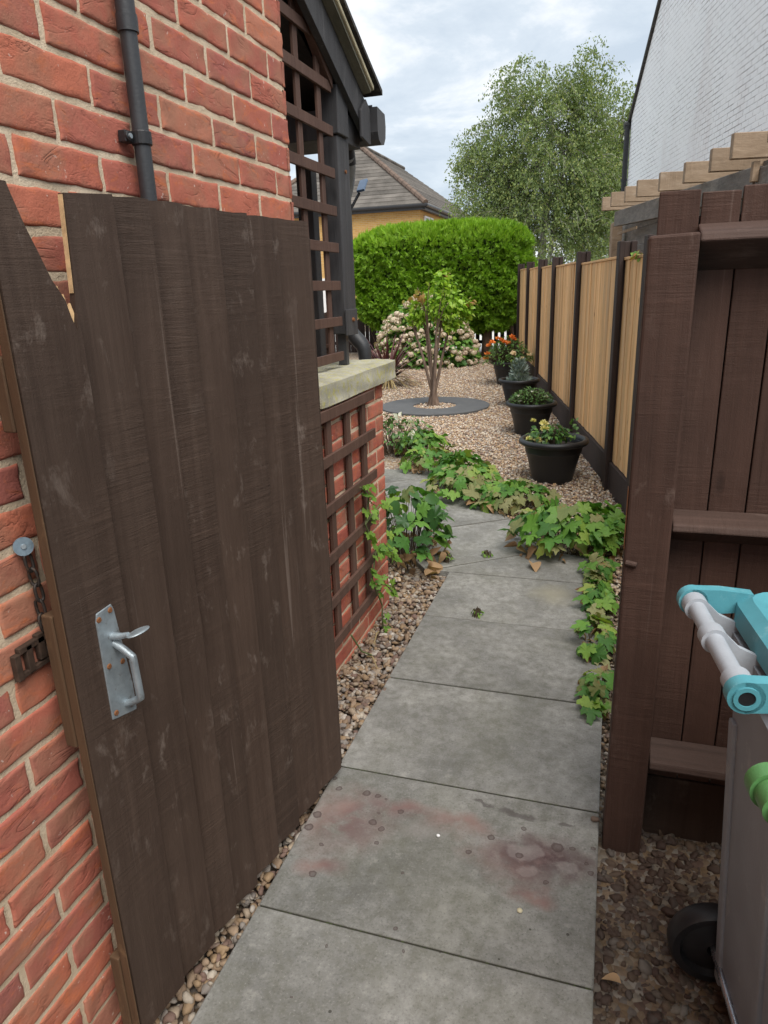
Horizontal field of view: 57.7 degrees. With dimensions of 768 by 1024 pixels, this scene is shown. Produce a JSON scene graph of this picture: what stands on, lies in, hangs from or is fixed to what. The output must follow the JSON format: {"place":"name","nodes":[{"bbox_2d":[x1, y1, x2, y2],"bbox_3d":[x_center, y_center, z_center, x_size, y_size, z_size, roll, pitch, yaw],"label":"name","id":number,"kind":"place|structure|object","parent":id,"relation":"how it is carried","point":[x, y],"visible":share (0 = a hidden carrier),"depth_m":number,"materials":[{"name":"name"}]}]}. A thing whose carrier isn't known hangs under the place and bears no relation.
{"place":"outdoors","nodes":[
{"label":"outdoors","id":0,"kind":"place"},
{"bbox_2d":[191,469,603,1023],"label":"path","id":1,"kind":"structure","parent":0,"point":[370,852],"depth_m":2.07,"materials":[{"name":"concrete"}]},
{"bbox_2d":[438,551,454,562],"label":"weed","id":2,"kind":"object","parent":1,"relation":"on","point":[447,558],"visible":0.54,"depth_m":4.15,"materials":[{"name":"green plant"}]},
{"bbox_2d":[471,606,483,618],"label":"weed","id":3,"kind":"object","parent":1,"relation":"on","point":[477,610],"visible":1,"depth_m":3.46,"materials":[{"name":"green plant"}]},
{"bbox_2d":[481,550,492,557],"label":"weed","id":4,"kind":"object","parent":1,"relation":"on","point":[488,554],"visible":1,"depth_m":4.21,"materials":[{"name":"green plant"}]},
{"bbox_2d":[529,560,540,571],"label":"fallen leaf","id":5,"kind":"object","parent":1,"relation":"on","point":[536,566],"visible":1,"depth_m":4.01,"materials":[{"name":"plant"}]},
{"bbox_2d":[591,816,599,821],"bbox_3d":[0.642,0.934,2.121,0.027,0.015,0.018,4,19,17],"label":"pebble","id":6,"kind":"object","parent":1,"relation":"on","point":[595,819],"visible":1,"depth_m":2.12,"materials":[{"name":"brown stone"}]},
{"bbox_2d":[577,500,625,555],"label":"leafy plant","id":7,"kind":"object","parent":1,"relation":"on","point":[616,515],"visible":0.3,"depth_m":4.18,"materials":[{"name":"green plant"}]},
{"bbox_2d":[335,331,506,351],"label":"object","id":8,"kind":"structure","parent":0,"point":[474,338],"depth_m":19.97,"materials":[{"name":"white"}]},
{"bbox_2d":[170,351,730,1023],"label":"ground","id":9,"kind":"structure","parent":0,"point":[636,1005],"depth_m":1.91,"materials":[{"name":"brown gravel"}]},
{"bbox_2d":[0,0,293,1023],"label":"brick house","id":10,"kind":"structure","parent":9,"relation":"on","point":[214,84],"depth_m":1.35,"materials":[{"name":"brick"}]},
{"bbox_2d":[10,631,49,682],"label":"latch keep","id":11,"kind":"structure","parent":10,"relation":"attached to","point":[36,641],"depth_m":1.24,"materials":[{"name":"metal"}]},
{"bbox_2d":[13,537,48,655],"bbox_3d":[-0.618,0.188,1.259,0.023,0.308,0.050,11,22,35],"label":"retaining chain","id":12,"kind":"object","parent":10,"relation":"attached to","point":[23,547],"visible":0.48,"depth_m":1.23,"materials":[{"name":"metal"}]},
{"bbox_2d":[114,0,156,200],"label":"wall pipe","id":13,"kind":"object","parent":10,"relation":"attached to","point":[138,137],"depth_m":1.39,"materials":[{"name":"black plastic"}]},
{"bbox_2d":[0,180,341,1023],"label":"wooden gate","id":14,"kind":"structure","parent":10,"relation":"attached to","point":[160,412],"depth_m":1.49,"materials":[{"name":"brown paint"}]},
{"bbox_2d":[153,574,445,1023],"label":"edge gravel","id":15,"kind":"structure","parent":9,"relation":"on","point":[200,977],"depth_m":2.82,"materials":[{"name":"beige gravel"}]},
{"bbox_2d":[424,568,437,575],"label":"fallen leaf","id":16,"kind":"object","parent":15,"relation":"on","point":[427,571],"visible":1,"depth_m":3.99,"materials":[{"name":"beige plant"}]},
{"bbox_2d":[324,312,328,354],"bbox_3d":[-2.241,-3.056,13.036,0.070,1.080,7.092,4,19,17],"label":"side fence","id":17,"kind":"object","parent":9,"relation":"on","point":[326,335],"visible":0.02,"depth_m":15.90,"materials":[{"name":"brown paint"}]},
{"bbox_2d":[318,359,395,678],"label":"brick wall","id":18,"kind":"structure","parent":9,"relation":"on","point":[338,384],"depth_m":3.10,"materials":[{"name":"brick"}]},
{"bbox_2d":[278,0,343,366],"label":"trellis","id":19,"kind":"object","parent":18,"relation":"on","point":[318,75],"visible":0.57,"depth_m":2.70,"materials":[{"name":"brown paint"}]},
{"bbox_2d":[280,0,385,364],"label":"timber porch","id":20,"kind":"object","parent":18,"relation":"on","point":[353,118],"visible":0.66,"depth_m":2.97,"materials":[{"name":"wood"}]},
{"bbox_2d":[348,150,371,359],"bbox_3d":[-0.151,-0.699,3.639,0.145,2.214,0.199,4,19,17],"label":"downpipe","id":21,"kind":"object","parent":20,"relation":"attached to","point":[359,342],"visible":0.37,"depth_m":3.60,"materials":[{"name":"black plastic"}]},
{"bbox_2d":[351,179,367,208],"bbox_3d":[-0.119,-1.582,3.467,0.078,0.145,0.107,4,19,17],"label":"solar light","id":22,"kind":"object","parent":21,"relation":"attached to","point":[362,184],"visible":0.97,"depth_m":3.45,"materials":[{"name":"black plastic"}]},
{"bbox_2d":[321,389,381,650],"bbox_3d":[-0.149,0.035,2.944,0.028,0.998,0.722,4,19,17],"label":"trellis","id":23,"kind":"object","parent":18,"relation":"attached to","point":[331,458],"visible":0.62,"depth_m":2.92,"materials":[{"name":"brown paint"}]},
{"bbox_2d":[350,484,401,655],"bbox_3d":[-0.038,0.244,3.178,0.083,0.802,0.594,6,19,24],"label":"climbing plant","id":24,"kind":"object","parent":23,"relation":"attached to","point":[382,548],"visible":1,"depth_m":3.21,"materials":[{"name":"green plant"}]},
{"bbox_2d":[291,147,465,319],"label":"yellow brick house","id":25,"kind":"structure","parent":9,"relation":"on","point":[394,192],"depth_m":31.27,"materials":[{"name":"brown tile"}]},
{"bbox_2d":[322,278,326,312],"bbox_3d":[-2.844,-9.860,32.696,1.200,2.050,0.049,4,19,17],"label":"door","id":26,"kind":"structure","parent":25,"relation":"in","point":[324,294],"depth_m":32.62,"materials":[{"name":"white"}]},
{"bbox_2d":[366,329,425,389],"bbox_3d":[0.038,-2.526,11.191,1.776,0.938,1.682,4,19,17],"label":"purple cordyline","id":27,"kind":"object","parent":9,"relation":"on","point":[386,356],"visible":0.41,"depth_m":11.04,"materials":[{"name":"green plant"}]},
{"bbox_2d":[383,412,437,456],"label":"flowering plant","id":28,"kind":"object","parent":9,"relation":"on","point":[391,443],"visible":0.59,"depth_m":6.74,"materials":[{"name":"green plant"}]},
{"bbox_2d":[385,485,456,583],"bbox_3d":[0.120,0.106,4.180,0.632,0.562,0.762,-5,18,-8],"label":"leafy plant","id":29,"kind":"object","parent":9,"relation":"on","point":[429,511],"visible":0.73,"depth_m":4.04,"materials":[{"name":"green plant"}]},
{"bbox_2d":[334,319,515,351],"bbox_3d":[-0.118,-4.064,16.099,6.940,0.900,0.160,4,19,17],"label":"picket fence","id":30,"kind":"object","parent":9,"relation":"on","point":[363,328],"visible":0.04,"depth_m":16.06,"materials":[{"name":"white wood"}]},
{"bbox_2d":[394,429,458,459],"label":"leafy plant","id":31,"kind":"object","parent":9,"relation":"on","point":[433,439],"visible":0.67,"depth_m":6.66,"materials":[{"name":"green plant"}]},
{"bbox_2d":[372,295,481,369],"bbox_3d":[0.816,-3.476,13.599,2.202,1.462,1.826,4,19,17],"label":"hydrangea bush","id":32,"kind":"object","parent":9,"relation":"on","point":[395,323],"visible":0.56,"depth_m":13.13,"materials":[{"name":"white plant"}]},
{"bbox_2d":[398,445,459,473],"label":"leafy plant","id":33,"kind":"object","parent":9,"relation":"on","point":[420,459],"visible":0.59,"depth_m":6.19,"materials":[{"name":"green plant"}]},
{"bbox_2d":[402,268,476,406],"bbox_3d":[0.729,-2.209,9.061,0.974,1.820,0.498,6,19,23],"label":"tree","id":34,"kind":"object","parent":9,"relation":"on","point":[441,312],"visible":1,"depth_m":8.91,"materials":[{"name":"green plant"}]},
{"bbox_2d":[353,215,537,356],"bbox_3d":[1.162,-4.707,14.719,4.173,2.848,1.796,4,19,17],"label":"conifer hedge","id":35,"kind":"object","parent":9,"relation":"on","point":[479,259],"visible":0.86,"depth_m":13.94,"materials":[{"name":"green plant"}]},
{"bbox_2d":[424,449,498,483],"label":"leafy plant","id":36,"kind":"object","parent":9,"relation":"on","point":[448,460],"visible":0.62,"depth_m":5.85,"materials":[{"name":"green plant"}]},
{"bbox_2d":[420,464,503,504],"bbox_3d":[0.614,-0.214,5.448,0.669,0.326,0.732,4,19,17],"label":"leafy plant","id":37,"kind":"object","parent":9,"relation":"on","point":[462,483],"visible":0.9,"depth_m":5.31,"materials":[{"name":"green plant"}]},
{"bbox_2d":[491,360,516,384],"bbox_3d":[1.924,-2.170,10.857,0.532,0.360,0.532,4,19,17],"label":"plant pot","id":38,"kind":"object","parent":9,"relation":"on","point":[501,370],"visible":0.37,"depth_m":10.68,"materials":[{"name":"black plastic"}]},
{"bbox_2d":[482,334,533,365],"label":"orange flower bush","id":39,"kind":"object","parent":38,"relation":"on","point":[506,356],"visible":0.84,"depth_m":10.65,"materials":[{"name":"green plant"}]},
{"bbox_2d":[466,477,562,515],"bbox_3d":[0.962,-0.109,5.142,0.698,0.277,0.584,4,19,17],"label":"leafy plant","id":40,"kind":"object","parent":9,"relation":"on","point":[494,495],"visible":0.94,"depth_m":5.04,"materials":[{"name":"green plant"}]},
{"bbox_2d":[498,376,539,400],"bbox_3d":[1.748,-1.554,9.049,0.532,0.355,0.532,4,19,17],"label":"plant pot","id":41,"kind":"object","parent":9,"relation":"on","point":[510,388],"visible":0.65,"depth_m":8.86,"materials":[{"name":"black plastic"}]},
{"bbox_2d":[506,350,533,380],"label":"silver plant","id":42,"kind":"object","parent":41,"relation":"on","point":[521,369],"visible":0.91,"depth_m":8.93,"materials":[{"name":"green plant"}]},
{"bbox_2d":[439,35,632,265],"bbox_3d":[4.884,-9.870,21.597,6.464,8.203,4.225,4,19,17],"label":"birch tree","id":43,"kind":"object","parent":9,"relation":"on","point":[557,214],"visible":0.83,"depth_m":20.76,"materials":[{"name":"green plant"}]},
{"bbox_2d":[497,496,624,563],"bbox_3d":[1.093,0.102,4.243,0.782,0.369,0.590,4,19,17],"label":"leafy plant","id":44,"kind":"object","parent":9,"relation":"on","point":[548,522],"visible":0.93,"depth_m":4.12,"materials":[{"name":"green plant"}]},
{"bbox_2d":[516,234,655,514],"bbox_3d":[2.045,-1.947,8.010,0.122,2.032,11.024,0,18,6],"label":"panel fence","id":45,"kind":"object","parent":9,"relation":"on","point":[578,323],"visible":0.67,"depth_m":6.18,"materials":[{"name":"beige wood"}]},
{"bbox_2d":[630,250,641,261],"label":"trailing plant","id":46,"kind":"object","parent":45,"relation":"attached to","point":[634,254],"visible":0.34,"depth_m":4.58,"materials":[{"name":"green plant"}]},
{"bbox_2d":[570,611,616,669],"bbox_3d":[0.964,0.563,3.180,0.232,0.153,0.480,4,19,17],"label":"leafy plant","id":47,"kind":"object","parent":9,"relation":"on","point":[604,632],"visible":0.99,"depth_m":3.08,"materials":[{"name":"green plant"}]},
{"bbox_2d":[574,664,613,725],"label":"leafy plant","id":48,"kind":"object","parent":9,"relation":"on","point":[593,691],"visible":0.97,"depth_m":2.68,"materials":[{"name":"green plant"}]},
{"bbox_2d":[572,579,619,614],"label":"leafy plant","id":49,"kind":"object","parent":9,"relation":"on","point":[602,597],"visible":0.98,"depth_m":3.49,"materials":[{"name":"green plant"}]},
{"bbox_2d":[558,80,636,260],"bbox_3d":[7.664,-9.985,22.835,3.804,7.463,3.591,4,19,17],"label":"birch tree","id":50,"kind":"object","parent":9,"relation":"on","point":[623,119],"visible":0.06,"depth_m":21.80,"materials":[{"name":"green plant"}]},
{"bbox_2d":[577,552,619,584],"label":"leafy plant","id":51,"kind":"object","parent":9,"relation":"on","point":[598,567],"visible":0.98,"depth_m":3.82,"materials":[{"name":"green plant"}]},
{"bbox_2d":[602,232,700,854],"bbox_3d":[0.688,0.253,1.868,0.111,1.860,0.113,4,19,17],"label":"gate post","id":52,"kind":"object","parent":9,"relation":"on","point":[671,267],"visible":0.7,"depth_m":1.75,"materials":[{"name":"brown paint"}]},
{"bbox_2d":[593,829,727,1023],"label":"gravel","id":53,"kind":"structure","parent":9,"relation":"on","point":[645,930],"depth_m":1.82,"materials":[{"name":"brown gravel"}]},
{"bbox_2d":[602,972,620,982],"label":"fallen leaf","id":54,"kind":"object","parent":53,"relation":"on","point":[613,976],"visible":1,"depth_m":1.67,"materials":[{"name":"orange plant"}]},
{"bbox_2d":[667,585,767,1023],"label":"wheelie bin","id":55,"kind":"object","parent":53,"relation":"on","point":[723,942],"visible":1,"depth_m":1.38,"materials":[{"name":"grey plastic"}]},
{"bbox_2d":[744,762,767,821],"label":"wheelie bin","id":56,"kind":"object","parent":53,"relation":"on","point":[756,780],"visible":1,"depth_m":0.88,"materials":[{"name":"plastic"}]},
{"bbox_2d":[601,131,767,257],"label":"timber shelter","id":57,"kind":"object","parent":9,"relation":"on","point":[740,162],"visible":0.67,"depth_m":4.56,"materials":[{"name":"beige wood"}]},
{"bbox_2d":[621,0,767,243],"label":"white house","id":58,"kind":"structure","parent":9,"relation":"on","point":[701,91],"depth_m":10.68,"materials":[{"name":"paint"}]},
{"bbox_2d":[642,183,767,844],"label":"board fence","id":59,"kind":"object","parent":9,"relation":"on","point":[719,534],"visible":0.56,"depth_m":1.76,"materials":[{"name":"brown paint"}]},
{"bbox_2d":[290,0,657,263],"label":"sky","id":60,"kind":"structure","parent":0,"point":[431,61],"materials":[{"name":"white"}]},
{"bbox_2d":[381,356,624,604],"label":"garden gravel","id":61,"kind":"structure","parent":0,"point":[579,473],"depth_m":7.78,"materials":[{"name":"beige gravel"}]},
{"bbox_2d":[383,397,489,416],"bbox_3d":[0.674,-1.405,9.272,1.444,0.038,1.444,4,19,17],"label":"tree surround","id":62,"kind":"object","parent":61,"relation":"on","point":[464,406],"visible":0.79,"depth_m":9.07,"materials":[{"name":"grey rubber"}]},
{"bbox_2d":[505,399,556,435],"bbox_3d":[1.569,-1.009,7.455,0.542,0.350,0.542,4,19,17],"label":"plant pot","id":63,"kind":"object","parent":61,"relation":"on","point":[522,415],"visible":0.72,"depth_m":7.28,"materials":[{"name":"black plastic"}]},
{"bbox_2d":[508,386,552,404],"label":"mound plant","id":64,"kind":"object","parent":63,"relation":"on","point":[531,397],"visible":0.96,"depth_m":7.32,"materials":[{"name":"green plant"}]},
{"bbox_2d":[519,432,588,483],"bbox_3d":[1.396,-0.439,5.768,0.562,0.355,0.562,4,19,17],"label":"plant pot","id":65,"kind":"object","parent":61,"relation":"on","point":[552,463],"visible":0.87,"depth_m":5.61,"materials":[{"name":"black plastic"}]},
{"bbox_2d":[526,417,579,443],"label":"potted plant","id":66,"kind":"object","parent":65,"relation":"on","point":[550,437],"visible":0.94,"depth_m":5.63,"materials":[{"name":"green plant"}]},
{"bbox_2d":[600,547,622,818],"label":"fence gravel","id":67,"kind":"structure","parent":0,"point":[605,737],"depth_m":2.58,"materials":[{"name":"brown gravel"}]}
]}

